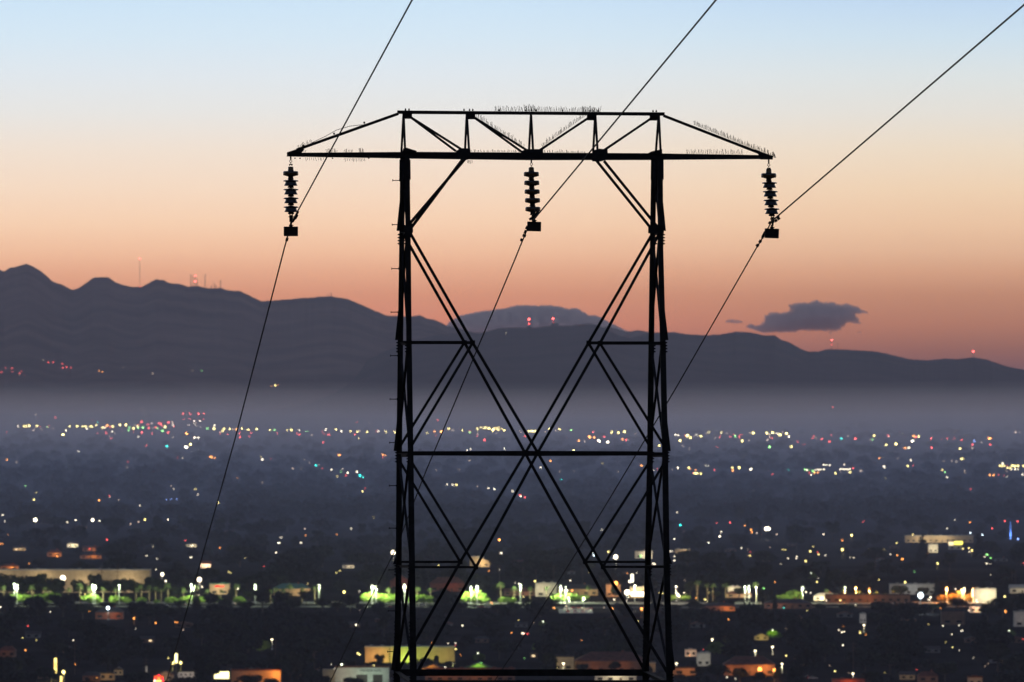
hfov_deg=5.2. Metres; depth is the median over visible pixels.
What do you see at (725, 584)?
palm tree
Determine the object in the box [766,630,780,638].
round shrub
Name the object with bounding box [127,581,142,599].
broadleaf tree
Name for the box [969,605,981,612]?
house
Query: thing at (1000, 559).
house
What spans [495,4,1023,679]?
power line
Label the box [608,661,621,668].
broadleaf tree
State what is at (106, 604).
broadleaf tree
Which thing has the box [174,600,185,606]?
broadleaf tree
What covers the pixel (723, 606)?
warehouse
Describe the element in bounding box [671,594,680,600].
round shrub
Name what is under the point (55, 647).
broadleaf tree
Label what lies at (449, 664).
broadleaf tree
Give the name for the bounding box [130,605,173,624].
broadleaf tree
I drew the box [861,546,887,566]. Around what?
broadleaf tree
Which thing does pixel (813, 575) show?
round shrub
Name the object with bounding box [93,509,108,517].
broadleaf tree
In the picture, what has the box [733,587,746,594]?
broadleaf tree
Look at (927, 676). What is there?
house
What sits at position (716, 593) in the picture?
broadleaf tree
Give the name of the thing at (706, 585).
palm tree
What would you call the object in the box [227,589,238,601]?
broadleaf tree
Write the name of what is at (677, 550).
house
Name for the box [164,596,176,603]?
round shrub
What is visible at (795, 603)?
commercial building
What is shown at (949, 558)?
tall tree
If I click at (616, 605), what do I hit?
broadleaf tree
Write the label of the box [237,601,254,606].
broadleaf tree
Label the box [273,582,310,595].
commercial building
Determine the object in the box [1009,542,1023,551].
tall tree
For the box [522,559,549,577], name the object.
broadleaf tree
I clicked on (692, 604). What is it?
broadleaf tree
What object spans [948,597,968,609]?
broadleaf tree
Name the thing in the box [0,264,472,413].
mountain ridge
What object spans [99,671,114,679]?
house
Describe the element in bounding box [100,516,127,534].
broadleaf tree
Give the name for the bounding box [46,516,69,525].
broadleaf tree
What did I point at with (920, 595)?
floodlight
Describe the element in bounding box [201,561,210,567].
house
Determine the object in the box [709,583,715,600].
palm tree
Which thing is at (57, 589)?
broadleaf tree
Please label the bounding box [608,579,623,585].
broadleaf tree
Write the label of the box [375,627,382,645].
conifer tree
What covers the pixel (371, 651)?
warehouse
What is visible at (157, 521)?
tall tree
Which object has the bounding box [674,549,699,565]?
broadleaf tree
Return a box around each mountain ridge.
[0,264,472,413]
[250,324,1023,417]
[603,326,648,337]
[632,331,1023,412]
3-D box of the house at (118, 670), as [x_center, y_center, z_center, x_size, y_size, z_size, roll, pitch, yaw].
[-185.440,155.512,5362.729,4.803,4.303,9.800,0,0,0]
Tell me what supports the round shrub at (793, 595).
on the ground
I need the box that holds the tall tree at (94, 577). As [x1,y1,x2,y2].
[87,573,100,594]
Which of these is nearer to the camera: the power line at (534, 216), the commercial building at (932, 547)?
the power line at (534, 216)
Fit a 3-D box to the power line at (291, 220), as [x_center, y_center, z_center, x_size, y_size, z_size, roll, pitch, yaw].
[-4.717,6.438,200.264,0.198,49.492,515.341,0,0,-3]
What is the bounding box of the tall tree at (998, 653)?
[984,641,1010,674]
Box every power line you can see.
[166,0,412,681]
[330,0,716,681]
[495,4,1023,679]
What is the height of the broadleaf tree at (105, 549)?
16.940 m
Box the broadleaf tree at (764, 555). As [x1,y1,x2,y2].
[753,550,777,561]
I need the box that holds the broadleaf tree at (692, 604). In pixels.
[685,601,704,609]
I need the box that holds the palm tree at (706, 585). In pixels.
[704,583,710,600]
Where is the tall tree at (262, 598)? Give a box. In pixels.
[253,589,270,611]
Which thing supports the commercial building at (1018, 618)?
on the ground
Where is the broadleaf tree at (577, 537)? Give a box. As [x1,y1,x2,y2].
[573,533,589,541]
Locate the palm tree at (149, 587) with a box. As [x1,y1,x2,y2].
[146,585,152,602]
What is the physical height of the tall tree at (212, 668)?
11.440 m
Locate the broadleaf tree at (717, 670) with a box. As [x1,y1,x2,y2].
[706,664,729,681]
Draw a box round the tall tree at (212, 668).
[204,661,219,680]
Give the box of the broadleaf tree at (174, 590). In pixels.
[164,586,186,598]
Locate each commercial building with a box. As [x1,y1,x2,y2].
[95,606,123,618]
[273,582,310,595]
[425,667,514,679]
[535,582,556,596]
[557,583,597,595]
[558,609,592,612]
[606,583,620,596]
[673,665,697,675]
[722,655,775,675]
[726,591,751,597]
[728,585,740,591]
[764,598,811,608]
[813,592,832,600]
[824,593,909,602]
[831,677,864,681]
[889,583,934,594]
[904,535,972,542]
[928,543,937,552]
[940,609,964,624]
[972,587,996,602]
[1008,584,1023,592]
[1013,610,1023,626]
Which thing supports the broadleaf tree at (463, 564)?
on the ground
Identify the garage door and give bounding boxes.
[356,675,366,681]
[373,675,381,681]
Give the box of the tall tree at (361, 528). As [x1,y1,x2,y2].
[358,523,366,532]
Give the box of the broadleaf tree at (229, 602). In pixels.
[218,599,232,605]
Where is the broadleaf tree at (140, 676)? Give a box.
[119,671,150,681]
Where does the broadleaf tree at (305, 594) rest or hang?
on the ground
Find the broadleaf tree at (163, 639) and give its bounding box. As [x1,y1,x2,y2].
[161,636,171,655]
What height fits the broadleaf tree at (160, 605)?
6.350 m
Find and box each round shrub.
[9,593,22,602]
[18,594,30,602]
[40,592,61,602]
[80,594,100,603]
[90,597,101,603]
[109,595,124,602]
[121,597,131,602]
[135,597,146,601]
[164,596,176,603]
[185,595,193,602]
[233,596,245,602]
[253,640,270,650]
[360,591,380,603]
[370,593,387,602]
[381,593,394,603]
[408,595,421,602]
[416,594,430,603]
[461,589,488,603]
[472,653,485,660]
[474,594,489,603]
[498,596,510,602]
[507,597,516,601]
[550,593,565,600]
[564,593,578,601]
[577,595,589,600]
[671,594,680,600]
[680,594,690,600]
[705,641,724,653]
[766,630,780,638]
[776,594,788,598]
[785,590,801,598]
[808,572,816,578]
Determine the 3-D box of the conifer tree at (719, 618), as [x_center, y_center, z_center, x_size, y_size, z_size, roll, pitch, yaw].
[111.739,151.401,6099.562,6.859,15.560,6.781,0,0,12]
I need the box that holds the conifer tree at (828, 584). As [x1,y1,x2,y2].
[824,567,833,590]
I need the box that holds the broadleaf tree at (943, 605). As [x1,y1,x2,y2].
[937,602,946,609]
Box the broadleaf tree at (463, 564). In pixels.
[449,559,467,569]
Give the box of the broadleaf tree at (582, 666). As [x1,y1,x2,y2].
[575,663,588,676]
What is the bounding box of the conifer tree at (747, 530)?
[744,518,750,536]
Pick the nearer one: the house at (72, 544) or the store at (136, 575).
the store at (136, 575)
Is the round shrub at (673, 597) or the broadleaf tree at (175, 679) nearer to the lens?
the broadleaf tree at (175, 679)
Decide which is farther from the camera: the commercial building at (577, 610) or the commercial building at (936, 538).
the commercial building at (936, 538)
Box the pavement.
[0,601,993,604]
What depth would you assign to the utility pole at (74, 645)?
5366.52 m
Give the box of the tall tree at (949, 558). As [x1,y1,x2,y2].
[942,551,956,570]
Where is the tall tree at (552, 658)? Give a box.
[544,652,557,664]
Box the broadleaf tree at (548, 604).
[520,598,559,616]
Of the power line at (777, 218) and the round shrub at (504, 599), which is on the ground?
the round shrub at (504, 599)
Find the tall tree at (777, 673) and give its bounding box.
[773,666,781,681]
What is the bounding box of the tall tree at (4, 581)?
[0,573,10,590]
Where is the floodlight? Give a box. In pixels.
[918,592,922,603]
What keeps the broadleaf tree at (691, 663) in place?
on the ground
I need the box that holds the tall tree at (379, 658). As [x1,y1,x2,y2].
[373,654,384,663]
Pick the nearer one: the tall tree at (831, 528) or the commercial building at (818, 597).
the commercial building at (818, 597)
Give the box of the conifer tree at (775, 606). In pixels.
[771,591,777,609]
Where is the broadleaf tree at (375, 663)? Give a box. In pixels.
[369,661,380,665]
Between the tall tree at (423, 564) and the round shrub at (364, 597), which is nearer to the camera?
the round shrub at (364, 597)
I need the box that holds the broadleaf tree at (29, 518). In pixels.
[17,513,38,530]
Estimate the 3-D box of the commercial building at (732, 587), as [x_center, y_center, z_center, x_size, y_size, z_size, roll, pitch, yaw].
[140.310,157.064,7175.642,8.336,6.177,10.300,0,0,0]
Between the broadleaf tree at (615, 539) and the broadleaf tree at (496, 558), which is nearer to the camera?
the broadleaf tree at (496, 558)
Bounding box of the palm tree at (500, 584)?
[496,582,504,602]
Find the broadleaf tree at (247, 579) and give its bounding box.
[236,575,256,589]
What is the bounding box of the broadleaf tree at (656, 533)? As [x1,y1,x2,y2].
[643,530,660,538]
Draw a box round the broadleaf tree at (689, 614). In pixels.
[680,607,699,629]
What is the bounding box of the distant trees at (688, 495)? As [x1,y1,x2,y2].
[0,422,1023,521]
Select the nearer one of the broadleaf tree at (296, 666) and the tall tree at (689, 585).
the broadleaf tree at (296, 666)
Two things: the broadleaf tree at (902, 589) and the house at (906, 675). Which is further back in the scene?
the broadleaf tree at (902, 589)
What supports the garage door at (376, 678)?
in the auto shop
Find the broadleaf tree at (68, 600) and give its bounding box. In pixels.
[46,593,80,616]
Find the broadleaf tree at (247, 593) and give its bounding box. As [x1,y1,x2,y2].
[244,590,254,599]
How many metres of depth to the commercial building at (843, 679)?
5171.50 m
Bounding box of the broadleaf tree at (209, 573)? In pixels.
[199,566,220,582]
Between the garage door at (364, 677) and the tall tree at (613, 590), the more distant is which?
the tall tree at (613, 590)
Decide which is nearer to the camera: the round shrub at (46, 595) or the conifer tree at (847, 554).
the round shrub at (46, 595)
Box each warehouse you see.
[365,645,389,662]
[390,645,454,662]
[701,601,735,610]
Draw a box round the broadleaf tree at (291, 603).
[282,598,301,610]
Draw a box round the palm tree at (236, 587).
[233,583,239,596]
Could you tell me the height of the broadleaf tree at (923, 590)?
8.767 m
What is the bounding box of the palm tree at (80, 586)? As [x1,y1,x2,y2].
[78,584,83,602]
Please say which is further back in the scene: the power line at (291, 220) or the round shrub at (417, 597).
the round shrub at (417, 597)
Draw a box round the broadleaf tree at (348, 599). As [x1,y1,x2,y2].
[339,594,360,611]
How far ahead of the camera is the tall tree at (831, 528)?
9198.21 m
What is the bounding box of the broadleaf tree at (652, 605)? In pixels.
[650,602,663,613]
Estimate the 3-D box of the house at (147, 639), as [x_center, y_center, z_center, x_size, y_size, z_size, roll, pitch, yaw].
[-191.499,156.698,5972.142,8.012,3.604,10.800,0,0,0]
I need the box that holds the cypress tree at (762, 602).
[761,598,764,619]
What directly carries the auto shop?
on the ground
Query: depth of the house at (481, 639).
5967.14 m
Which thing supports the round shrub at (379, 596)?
on the ground
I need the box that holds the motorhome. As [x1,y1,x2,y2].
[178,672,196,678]
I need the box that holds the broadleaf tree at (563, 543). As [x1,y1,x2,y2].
[555,539,573,546]
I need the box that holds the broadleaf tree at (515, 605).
[506,601,521,613]
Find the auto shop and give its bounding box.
[322,665,389,681]
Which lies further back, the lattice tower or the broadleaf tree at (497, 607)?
the broadleaf tree at (497, 607)
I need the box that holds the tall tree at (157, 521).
[152,515,163,526]
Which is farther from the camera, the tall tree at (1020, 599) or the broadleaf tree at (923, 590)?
the broadleaf tree at (923, 590)
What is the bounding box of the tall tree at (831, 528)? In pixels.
[825,521,839,541]
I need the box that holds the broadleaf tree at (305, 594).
[299,590,313,605]
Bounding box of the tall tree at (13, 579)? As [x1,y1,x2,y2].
[6,574,25,593]
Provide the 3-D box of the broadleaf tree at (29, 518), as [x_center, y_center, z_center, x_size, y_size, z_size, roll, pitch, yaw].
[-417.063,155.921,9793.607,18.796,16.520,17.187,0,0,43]
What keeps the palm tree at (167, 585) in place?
on the ground
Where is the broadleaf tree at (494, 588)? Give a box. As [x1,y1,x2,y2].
[490,583,505,595]
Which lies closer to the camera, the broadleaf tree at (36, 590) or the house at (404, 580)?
the broadleaf tree at (36, 590)
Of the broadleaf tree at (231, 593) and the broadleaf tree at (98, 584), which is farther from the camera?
the broadleaf tree at (98, 584)
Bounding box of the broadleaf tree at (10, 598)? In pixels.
[0,594,17,609]
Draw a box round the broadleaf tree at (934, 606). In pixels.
[928,603,940,613]
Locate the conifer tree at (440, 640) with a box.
[436,621,445,644]
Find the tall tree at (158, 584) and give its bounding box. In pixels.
[152,579,164,599]
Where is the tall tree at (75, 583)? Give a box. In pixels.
[70,579,87,600]
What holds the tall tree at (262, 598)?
on the ground
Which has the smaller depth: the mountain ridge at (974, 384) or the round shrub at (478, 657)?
the round shrub at (478, 657)
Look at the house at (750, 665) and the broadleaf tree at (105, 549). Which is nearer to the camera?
the house at (750, 665)
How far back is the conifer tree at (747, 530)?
9454.25 m
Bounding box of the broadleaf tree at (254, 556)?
[247,550,271,569]
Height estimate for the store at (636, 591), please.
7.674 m
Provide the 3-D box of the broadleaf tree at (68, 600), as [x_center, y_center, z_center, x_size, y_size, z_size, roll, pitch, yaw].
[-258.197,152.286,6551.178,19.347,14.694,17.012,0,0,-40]
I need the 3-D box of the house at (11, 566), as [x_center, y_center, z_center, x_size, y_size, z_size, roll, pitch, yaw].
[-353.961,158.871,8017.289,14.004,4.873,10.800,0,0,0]
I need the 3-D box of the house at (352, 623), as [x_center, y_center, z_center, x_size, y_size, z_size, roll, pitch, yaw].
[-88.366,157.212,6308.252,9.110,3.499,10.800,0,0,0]
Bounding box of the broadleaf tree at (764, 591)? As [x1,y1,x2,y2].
[756,587,772,601]
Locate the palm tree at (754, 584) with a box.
[752,582,759,600]
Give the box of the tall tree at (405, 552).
[402,546,408,563]
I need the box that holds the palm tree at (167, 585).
[164,583,170,597]
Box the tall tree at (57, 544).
[52,539,63,549]
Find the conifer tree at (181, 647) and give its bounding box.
[177,634,185,657]
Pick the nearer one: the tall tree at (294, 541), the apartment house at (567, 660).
the apartment house at (567, 660)
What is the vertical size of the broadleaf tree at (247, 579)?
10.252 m
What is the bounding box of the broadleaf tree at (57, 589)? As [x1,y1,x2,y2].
[49,583,65,594]
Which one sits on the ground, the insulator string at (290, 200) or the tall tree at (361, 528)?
the tall tree at (361, 528)
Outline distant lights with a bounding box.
[0,362,1023,680]
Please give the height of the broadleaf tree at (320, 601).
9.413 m
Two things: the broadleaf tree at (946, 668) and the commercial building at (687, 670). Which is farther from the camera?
the commercial building at (687, 670)
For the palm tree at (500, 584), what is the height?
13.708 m
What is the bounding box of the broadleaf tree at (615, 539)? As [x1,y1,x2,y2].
[603,537,623,542]
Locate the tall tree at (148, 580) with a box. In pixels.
[144,576,154,599]
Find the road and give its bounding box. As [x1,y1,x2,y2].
[1,606,996,607]
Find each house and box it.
[0,563,18,568]
[0,646,16,656]
[13,545,26,550]
[24,631,40,637]
[47,549,61,556]
[67,541,78,547]
[80,552,101,558]
[82,545,98,550]
[82,671,100,681]
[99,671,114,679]
[114,666,123,674]
[140,636,154,642]
[157,671,174,680]
[175,621,192,626]
[186,543,196,546]
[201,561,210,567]
[342,563,354,567]
[348,621,360,626]
[390,576,407,589]
[422,663,444,668]
[430,577,464,591]
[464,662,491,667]
[470,555,489,566]
[474,636,488,642]
[503,587,534,595]
[514,622,527,626]
[529,652,537,657]
[553,654,573,668]
[574,650,642,668]
[635,549,652,558]
[649,661,655,671]
[675,548,689,553]
[684,648,696,656]
[690,621,704,626]
[696,651,710,665]
[754,633,768,639]
[837,611,852,616]
[859,612,865,622]
[889,545,898,548]
[899,671,915,679]
[916,670,937,681]
[924,646,940,652]
[963,636,975,642]
[967,675,982,681]
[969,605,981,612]
[994,557,1007,560]
[1011,636,1022,642]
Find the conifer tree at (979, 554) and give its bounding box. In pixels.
[972,533,985,559]
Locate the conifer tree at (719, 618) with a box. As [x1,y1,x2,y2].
[716,609,724,635]
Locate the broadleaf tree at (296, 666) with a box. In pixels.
[274,658,305,681]
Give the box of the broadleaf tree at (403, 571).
[386,565,405,575]
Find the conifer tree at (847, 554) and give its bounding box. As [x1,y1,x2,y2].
[846,545,849,559]
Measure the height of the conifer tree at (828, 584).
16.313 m
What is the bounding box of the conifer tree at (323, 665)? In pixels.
[318,651,327,672]
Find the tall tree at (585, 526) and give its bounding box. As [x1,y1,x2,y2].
[579,520,590,533]
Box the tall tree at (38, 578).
[33,573,49,594]
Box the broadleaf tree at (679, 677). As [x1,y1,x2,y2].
[674,673,686,680]
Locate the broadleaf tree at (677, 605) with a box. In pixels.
[671,604,681,608]
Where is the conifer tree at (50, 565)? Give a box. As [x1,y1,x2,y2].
[48,557,53,568]
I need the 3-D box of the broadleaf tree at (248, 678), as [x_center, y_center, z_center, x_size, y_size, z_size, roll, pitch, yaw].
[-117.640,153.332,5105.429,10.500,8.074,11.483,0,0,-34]
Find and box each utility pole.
[72,640,77,674]
[850,642,855,676]
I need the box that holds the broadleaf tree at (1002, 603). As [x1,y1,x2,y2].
[987,597,1017,616]
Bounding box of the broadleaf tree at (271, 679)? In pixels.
[264,677,278,681]
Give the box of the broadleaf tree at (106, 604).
[98,602,116,606]
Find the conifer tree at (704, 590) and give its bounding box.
[699,575,709,594]
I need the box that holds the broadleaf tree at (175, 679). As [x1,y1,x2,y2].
[168,677,182,681]
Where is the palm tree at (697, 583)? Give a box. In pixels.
[694,581,701,600]
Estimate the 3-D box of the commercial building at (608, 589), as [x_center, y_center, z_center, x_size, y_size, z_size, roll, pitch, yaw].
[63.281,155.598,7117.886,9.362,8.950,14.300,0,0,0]
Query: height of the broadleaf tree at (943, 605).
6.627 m
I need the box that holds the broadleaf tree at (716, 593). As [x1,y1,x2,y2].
[708,591,720,595]
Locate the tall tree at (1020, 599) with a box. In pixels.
[1013,592,1023,609]
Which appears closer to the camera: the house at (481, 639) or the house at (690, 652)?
the house at (690, 652)
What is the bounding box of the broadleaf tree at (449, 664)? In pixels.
[445,661,455,667]
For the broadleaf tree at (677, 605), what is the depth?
6639.20 m
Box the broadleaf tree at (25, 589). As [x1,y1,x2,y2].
[13,582,30,594]
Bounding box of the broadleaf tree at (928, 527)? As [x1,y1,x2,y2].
[921,523,936,531]
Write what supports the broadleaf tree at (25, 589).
on the ground
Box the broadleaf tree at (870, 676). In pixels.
[860,671,878,681]
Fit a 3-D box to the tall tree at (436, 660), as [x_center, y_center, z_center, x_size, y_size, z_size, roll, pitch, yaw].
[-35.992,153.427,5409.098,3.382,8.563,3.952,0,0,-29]
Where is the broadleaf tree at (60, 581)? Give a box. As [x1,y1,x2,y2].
[43,578,65,586]
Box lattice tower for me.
[287,104,775,681]
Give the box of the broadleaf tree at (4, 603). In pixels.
[0,600,15,611]
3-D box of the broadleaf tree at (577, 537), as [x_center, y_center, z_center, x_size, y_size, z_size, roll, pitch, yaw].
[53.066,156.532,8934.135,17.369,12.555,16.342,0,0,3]
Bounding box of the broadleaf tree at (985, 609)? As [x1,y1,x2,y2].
[979,605,998,619]
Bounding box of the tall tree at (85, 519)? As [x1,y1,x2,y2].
[80,515,89,526]
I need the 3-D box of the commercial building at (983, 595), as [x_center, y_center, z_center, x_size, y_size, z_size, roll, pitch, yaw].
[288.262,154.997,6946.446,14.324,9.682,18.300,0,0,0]
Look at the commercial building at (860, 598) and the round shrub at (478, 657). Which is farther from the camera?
the commercial building at (860, 598)
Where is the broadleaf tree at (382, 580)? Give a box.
[370,575,387,591]
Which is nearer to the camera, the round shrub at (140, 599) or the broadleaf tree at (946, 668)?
the broadleaf tree at (946, 668)
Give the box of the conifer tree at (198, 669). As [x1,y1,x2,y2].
[193,652,205,677]
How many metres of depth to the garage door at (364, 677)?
5239.20 m
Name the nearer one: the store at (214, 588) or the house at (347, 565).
the store at (214, 588)
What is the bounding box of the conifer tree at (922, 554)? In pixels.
[915,534,929,561]
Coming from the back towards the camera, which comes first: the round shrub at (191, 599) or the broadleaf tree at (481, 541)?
the broadleaf tree at (481, 541)
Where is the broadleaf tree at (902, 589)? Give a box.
[890,585,908,593]
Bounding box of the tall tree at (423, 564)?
[417,563,430,572]
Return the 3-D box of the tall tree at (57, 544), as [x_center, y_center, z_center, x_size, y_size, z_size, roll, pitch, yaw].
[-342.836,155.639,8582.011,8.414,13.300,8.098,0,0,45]
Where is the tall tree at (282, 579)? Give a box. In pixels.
[276,576,291,584]
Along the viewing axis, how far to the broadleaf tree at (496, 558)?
7914.95 m
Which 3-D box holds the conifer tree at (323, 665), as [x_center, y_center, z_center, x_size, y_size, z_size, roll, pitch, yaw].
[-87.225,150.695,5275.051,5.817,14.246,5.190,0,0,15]
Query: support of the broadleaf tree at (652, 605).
on the ground
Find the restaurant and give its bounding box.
[231,668,280,681]
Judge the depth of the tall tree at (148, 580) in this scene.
7021.90 m
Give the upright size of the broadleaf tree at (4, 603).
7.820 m
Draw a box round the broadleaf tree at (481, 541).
[474,539,486,544]
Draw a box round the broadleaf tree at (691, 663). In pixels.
[688,661,697,665]
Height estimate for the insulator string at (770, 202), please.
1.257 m
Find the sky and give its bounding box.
[0,0,1023,369]
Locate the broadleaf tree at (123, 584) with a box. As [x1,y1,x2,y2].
[115,578,135,596]
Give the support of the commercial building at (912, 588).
on the ground
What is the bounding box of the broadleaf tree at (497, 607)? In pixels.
[491,603,505,613]
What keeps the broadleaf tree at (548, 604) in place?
on the ground
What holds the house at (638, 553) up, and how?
on the ground
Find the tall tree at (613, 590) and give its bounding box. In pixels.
[610,584,618,594]
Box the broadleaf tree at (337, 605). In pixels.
[329,601,346,611]
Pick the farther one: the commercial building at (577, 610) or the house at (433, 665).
the commercial building at (577, 610)
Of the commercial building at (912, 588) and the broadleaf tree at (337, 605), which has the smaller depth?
the broadleaf tree at (337, 605)
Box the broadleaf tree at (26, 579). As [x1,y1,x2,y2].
[17,575,36,594]
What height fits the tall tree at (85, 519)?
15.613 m
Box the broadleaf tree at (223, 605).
[207,603,228,607]
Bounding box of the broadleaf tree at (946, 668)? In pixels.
[929,661,957,681]
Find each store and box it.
[0,568,151,592]
[209,582,230,594]
[595,676,635,679]
[630,586,643,597]
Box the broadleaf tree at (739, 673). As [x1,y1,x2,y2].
[732,668,748,681]
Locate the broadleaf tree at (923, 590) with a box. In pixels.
[917,587,929,599]
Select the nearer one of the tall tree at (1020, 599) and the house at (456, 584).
the tall tree at (1020, 599)
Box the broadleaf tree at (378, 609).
[373,606,387,613]
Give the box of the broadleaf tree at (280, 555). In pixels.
[272,553,297,559]
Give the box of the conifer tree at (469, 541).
[468,537,472,554]
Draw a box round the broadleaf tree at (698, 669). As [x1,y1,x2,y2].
[695,666,705,673]
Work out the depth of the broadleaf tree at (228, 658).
5374.08 m
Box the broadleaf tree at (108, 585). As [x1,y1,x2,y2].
[102,579,118,595]
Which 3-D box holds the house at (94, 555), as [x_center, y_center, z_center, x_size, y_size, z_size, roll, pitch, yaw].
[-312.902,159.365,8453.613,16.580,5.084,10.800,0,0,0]
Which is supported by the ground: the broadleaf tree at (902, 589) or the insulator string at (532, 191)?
the broadleaf tree at (902, 589)
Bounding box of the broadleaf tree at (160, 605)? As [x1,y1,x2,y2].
[153,603,166,607]
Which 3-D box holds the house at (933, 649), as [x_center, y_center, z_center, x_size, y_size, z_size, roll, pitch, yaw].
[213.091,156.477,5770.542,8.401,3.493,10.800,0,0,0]
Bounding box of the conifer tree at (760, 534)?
[758,524,761,539]
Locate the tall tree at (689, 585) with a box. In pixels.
[684,580,695,598]
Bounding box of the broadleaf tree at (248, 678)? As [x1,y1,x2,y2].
[236,674,262,681]
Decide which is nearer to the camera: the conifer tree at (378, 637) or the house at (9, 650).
the house at (9, 650)
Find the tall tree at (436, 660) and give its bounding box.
[433,655,439,664]
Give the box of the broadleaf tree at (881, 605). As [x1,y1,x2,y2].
[871,601,892,610]
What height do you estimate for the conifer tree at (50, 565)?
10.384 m
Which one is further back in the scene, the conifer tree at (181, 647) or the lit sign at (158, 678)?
the conifer tree at (181, 647)
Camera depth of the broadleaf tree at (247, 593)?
6949.69 m
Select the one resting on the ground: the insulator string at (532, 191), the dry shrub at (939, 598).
the dry shrub at (939, 598)
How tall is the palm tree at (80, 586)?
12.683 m
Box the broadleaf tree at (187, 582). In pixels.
[182,578,195,592]
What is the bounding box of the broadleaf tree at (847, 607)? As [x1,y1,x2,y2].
[838,604,856,611]
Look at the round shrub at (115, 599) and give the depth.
6907.73 m
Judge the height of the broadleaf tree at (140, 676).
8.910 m
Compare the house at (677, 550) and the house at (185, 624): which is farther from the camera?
the house at (677, 550)
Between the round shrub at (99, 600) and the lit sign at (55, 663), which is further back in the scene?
the round shrub at (99, 600)
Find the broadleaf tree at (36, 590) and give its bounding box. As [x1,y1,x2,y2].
[29,582,42,594]
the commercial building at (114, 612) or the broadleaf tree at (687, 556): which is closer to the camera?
the commercial building at (114, 612)
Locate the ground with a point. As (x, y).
(968, 572)
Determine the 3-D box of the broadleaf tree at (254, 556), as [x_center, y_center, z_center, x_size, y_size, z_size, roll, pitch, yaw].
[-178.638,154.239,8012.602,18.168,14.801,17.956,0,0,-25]
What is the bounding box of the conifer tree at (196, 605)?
[191,589,201,609]
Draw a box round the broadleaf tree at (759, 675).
[753,671,765,680]
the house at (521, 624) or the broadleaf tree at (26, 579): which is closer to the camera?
the house at (521, 624)
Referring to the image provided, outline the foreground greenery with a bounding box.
[0,496,1023,681]
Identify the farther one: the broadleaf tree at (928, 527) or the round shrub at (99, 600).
the broadleaf tree at (928, 527)
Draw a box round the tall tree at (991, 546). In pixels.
[984,541,1001,559]
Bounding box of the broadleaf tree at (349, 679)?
[343,677,363,681]
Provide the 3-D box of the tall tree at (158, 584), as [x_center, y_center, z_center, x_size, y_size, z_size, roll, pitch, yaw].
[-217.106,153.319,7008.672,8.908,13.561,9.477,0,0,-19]
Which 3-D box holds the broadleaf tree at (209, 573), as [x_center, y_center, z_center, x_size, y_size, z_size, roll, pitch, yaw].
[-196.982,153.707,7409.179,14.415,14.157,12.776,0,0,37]
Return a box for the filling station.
[948,540,962,549]
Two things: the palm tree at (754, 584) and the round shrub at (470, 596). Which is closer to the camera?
the round shrub at (470, 596)
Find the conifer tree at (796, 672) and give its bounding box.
[783,655,806,681]
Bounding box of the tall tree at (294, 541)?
[290,535,298,546]
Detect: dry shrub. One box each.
[936,595,944,601]
[942,593,953,600]
[948,593,961,598]
[963,593,971,601]
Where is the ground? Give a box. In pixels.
[0,414,1023,681]
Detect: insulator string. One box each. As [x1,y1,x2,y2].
[283,157,298,235]
[524,159,540,231]
[761,160,778,237]
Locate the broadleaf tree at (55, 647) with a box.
[43,642,68,657]
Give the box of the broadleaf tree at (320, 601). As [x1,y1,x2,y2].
[314,597,331,610]
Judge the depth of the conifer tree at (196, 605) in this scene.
6744.49 m
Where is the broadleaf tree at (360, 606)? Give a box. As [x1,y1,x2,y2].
[354,603,365,613]
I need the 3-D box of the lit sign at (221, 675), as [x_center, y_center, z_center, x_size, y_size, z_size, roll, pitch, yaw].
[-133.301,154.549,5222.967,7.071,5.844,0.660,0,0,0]
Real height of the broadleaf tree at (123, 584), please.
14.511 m
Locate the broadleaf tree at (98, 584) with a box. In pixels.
[87,579,105,595]
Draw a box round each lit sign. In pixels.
[54,658,56,680]
[154,675,163,681]
[174,653,177,662]
[214,671,228,680]
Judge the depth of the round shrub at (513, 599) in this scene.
6926.72 m
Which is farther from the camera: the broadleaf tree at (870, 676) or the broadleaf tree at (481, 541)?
the broadleaf tree at (481, 541)
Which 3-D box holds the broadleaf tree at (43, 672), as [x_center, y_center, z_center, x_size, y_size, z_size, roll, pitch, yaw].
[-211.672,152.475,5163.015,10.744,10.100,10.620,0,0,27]
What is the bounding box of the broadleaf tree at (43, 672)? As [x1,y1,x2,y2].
[35,666,57,681]
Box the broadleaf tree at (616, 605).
[612,602,625,613]
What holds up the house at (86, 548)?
on the ground
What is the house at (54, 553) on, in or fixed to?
on the ground
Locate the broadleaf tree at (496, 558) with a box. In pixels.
[483,551,510,571]
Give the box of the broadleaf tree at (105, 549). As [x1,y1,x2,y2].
[95,542,124,555]
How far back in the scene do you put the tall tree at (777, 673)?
5202.43 m
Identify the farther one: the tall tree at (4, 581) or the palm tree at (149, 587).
the tall tree at (4, 581)
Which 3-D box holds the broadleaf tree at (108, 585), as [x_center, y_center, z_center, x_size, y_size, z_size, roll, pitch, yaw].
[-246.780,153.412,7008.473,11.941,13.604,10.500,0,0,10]
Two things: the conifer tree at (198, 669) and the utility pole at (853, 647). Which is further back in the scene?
the utility pole at (853, 647)
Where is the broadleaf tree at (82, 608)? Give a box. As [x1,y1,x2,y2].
[71,603,93,618]
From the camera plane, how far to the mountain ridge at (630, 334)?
32191.37 m
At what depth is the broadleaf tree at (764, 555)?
8008.36 m
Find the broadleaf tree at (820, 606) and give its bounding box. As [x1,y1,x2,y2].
[814,603,826,608]
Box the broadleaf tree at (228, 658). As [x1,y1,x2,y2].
[208,650,247,670]
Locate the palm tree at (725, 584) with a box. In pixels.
[722,583,729,597]
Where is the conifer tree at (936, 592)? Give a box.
[931,577,941,596]
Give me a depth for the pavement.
6910.35 m

